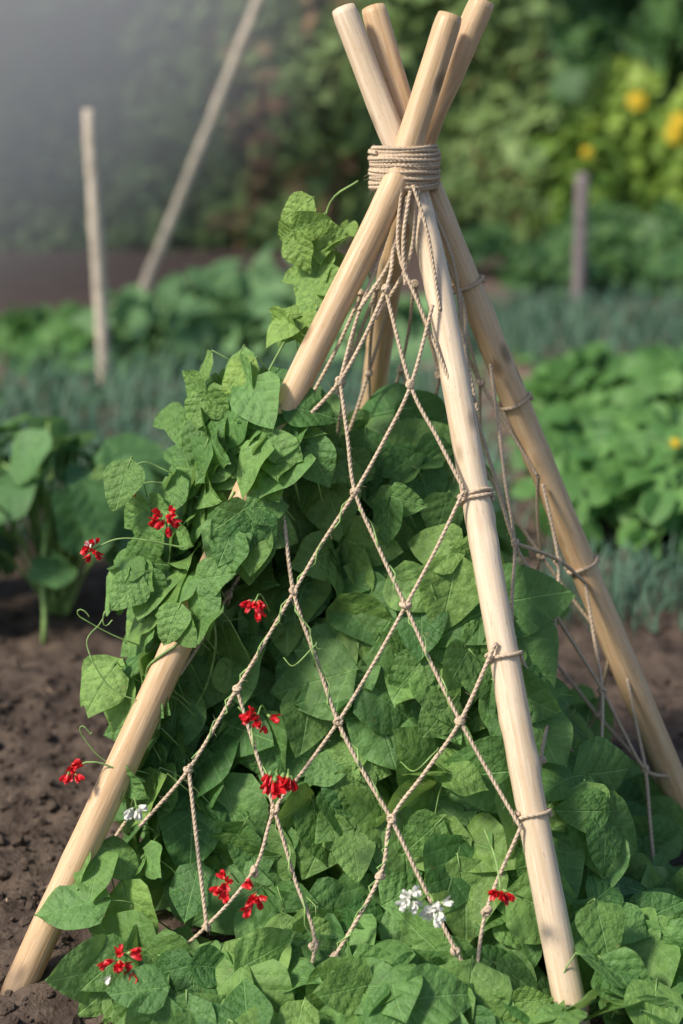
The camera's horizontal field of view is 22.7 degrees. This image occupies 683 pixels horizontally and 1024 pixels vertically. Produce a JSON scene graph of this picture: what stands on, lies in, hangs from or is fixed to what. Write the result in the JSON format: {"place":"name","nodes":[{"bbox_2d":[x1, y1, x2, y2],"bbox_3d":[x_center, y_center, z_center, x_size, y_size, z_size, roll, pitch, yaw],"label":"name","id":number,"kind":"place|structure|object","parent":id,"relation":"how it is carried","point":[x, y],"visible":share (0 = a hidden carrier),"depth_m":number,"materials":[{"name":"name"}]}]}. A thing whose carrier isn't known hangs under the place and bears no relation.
{"place":"outdoors","nodes":[
{"label":"outdoors","id":0,"kind":"place"},
{"bbox_2d":[0,344,674,567],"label":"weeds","id":1,"kind":"object","parent":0,"point":[598,548],"visible":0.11,"depth_m":7.80,"materials":[{"name":"green plant"}]},
{"bbox_2d":[0,242,682,1023],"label":"ground","id":2,"kind":"structure","parent":0,"point":[54,278],"depth_m":4.54,"materials":[{"name":"soil"}]},
{"bbox_2d":[0,301,148,380],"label":"cabbage row","id":3,"kind":"object","parent":2,"relation":"on","point":[32,328],"visible":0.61,"depth_m":8.11,"materials":[{"name":"green plant"}]},
{"bbox_2d":[0,412,170,644],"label":"squash plant","id":4,"kind":"object","parent":2,"relation":"on","point":[76,512],"visible":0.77,"depth_m":4.59,"materials":[{"name":"green plant"}]},
{"bbox_2d":[83,109,111,387],"bbox_3d":[-1.101,-1.156,7.679,0.082,1.291,0.067,0,16,0],"label":"garden stake","id":5,"kind":"object","parent":2,"relation":"on","point":[95,214],"visible":0.87,"depth_m":7.63,"materials":[{"name":"beige wood"}]},
{"bbox_2d":[137,0,263,307],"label":"garden stake","id":6,"kind":"object","parent":2,"relation":"on","point":[200,147],"visible":0.83,"depth_m":8.97,"materials":[{"name":"beige wood"}]},
{"bbox_2d":[70,243,436,382],"bbox_3d":[-0.288,-0.912,8.389,1.702,0.660,1.888,12,20,35],"label":"chard row","id":7,"kind":"object","parent":2,"relation":"on","point":[224,305],"visible":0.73,"depth_m":8.09,"materials":[{"name":"green plant"}]},
{"bbox_2d":[0,0,564,252],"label":"hedge","id":8,"kind":"object","parent":2,"relation":"on","point":[143,78],"visible":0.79,"depth_m":12.41,"materials":[{"name":"green plant"}]},
{"bbox_2d":[0,339,585,562],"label":"leek row","id":9,"kind":"object","parent":2,"relation":"on","point":[74,397],"visible":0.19,"depth_m":7.03,"materials":[{"name":"green plant"}]},
{"bbox_2d":[0,0,682,1023],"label":"wooden tepee trellis","id":10,"kind":"object","parent":2,"relation":"on","point":[410,200],"visible":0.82,"depth_m":2.97,"materials":[{"name":"brown wood"}]},
{"bbox_2d":[34,180,682,1023],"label":"runner bean plant","id":11,"kind":"object","parent":2,"relation":"on","point":[394,962],"visible":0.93,"depth_m":2.98,"materials":[{"name":"green plant"}]},
{"bbox_2d":[420,274,682,368],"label":"carrot row","id":12,"kind":"object","parent":2,"relation":"on","point":[537,318],"visible":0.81,"depth_m":8.89,"materials":[{"name":"green plant"}]},
{"bbox_2d":[462,196,682,306],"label":"potato row","id":13,"kind":"object","parent":2,"relation":"on","point":[626,246],"visible":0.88,"depth_m":10.46,"materials":[{"name":"green plant"}]},
{"bbox_2d":[571,173,588,306],"bbox_3d":[1.385,-1.542,9.857,0.084,0.830,0.088,0,16,0],"label":"fence post","id":14,"kind":"object","parent":2,"relation":"on","point":[580,249],"visible":0.8,"depth_m":9.81,"materials":[{"name":"grey wood"}]},
{"bbox_2d":[496,342,682,561],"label":"strawberry patch","id":15,"kind":"object","parent":2,"relation":"on","point":[611,424],"visible":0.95,"depth_m":5.71,"materials":[{"name":"green plant"}]},
{"bbox_2d":[506,55,682,447],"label":"flowering shrub","id":16,"kind":"object","parent":2,"relation":"on","point":[618,137],"visible":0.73,"depth_m":12.51,"materials":[{"name":"green plant"}]},
{"bbox_2d":[528,522,682,645],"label":"onion row","id":17,"kind":"object","parent":2,"relation":"on","point":[615,579],"visible":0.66,"depth_m":4.89,"materials":[{"name":"green plant"}]},
{"bbox_2d":[541,0,682,134],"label":"background trees","id":18,"kind":"object","parent":2,"relation":"on","point":[591,36],"visible":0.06,"depth_m":17.07,"materials":[{"name":"green plant"}]}
]}

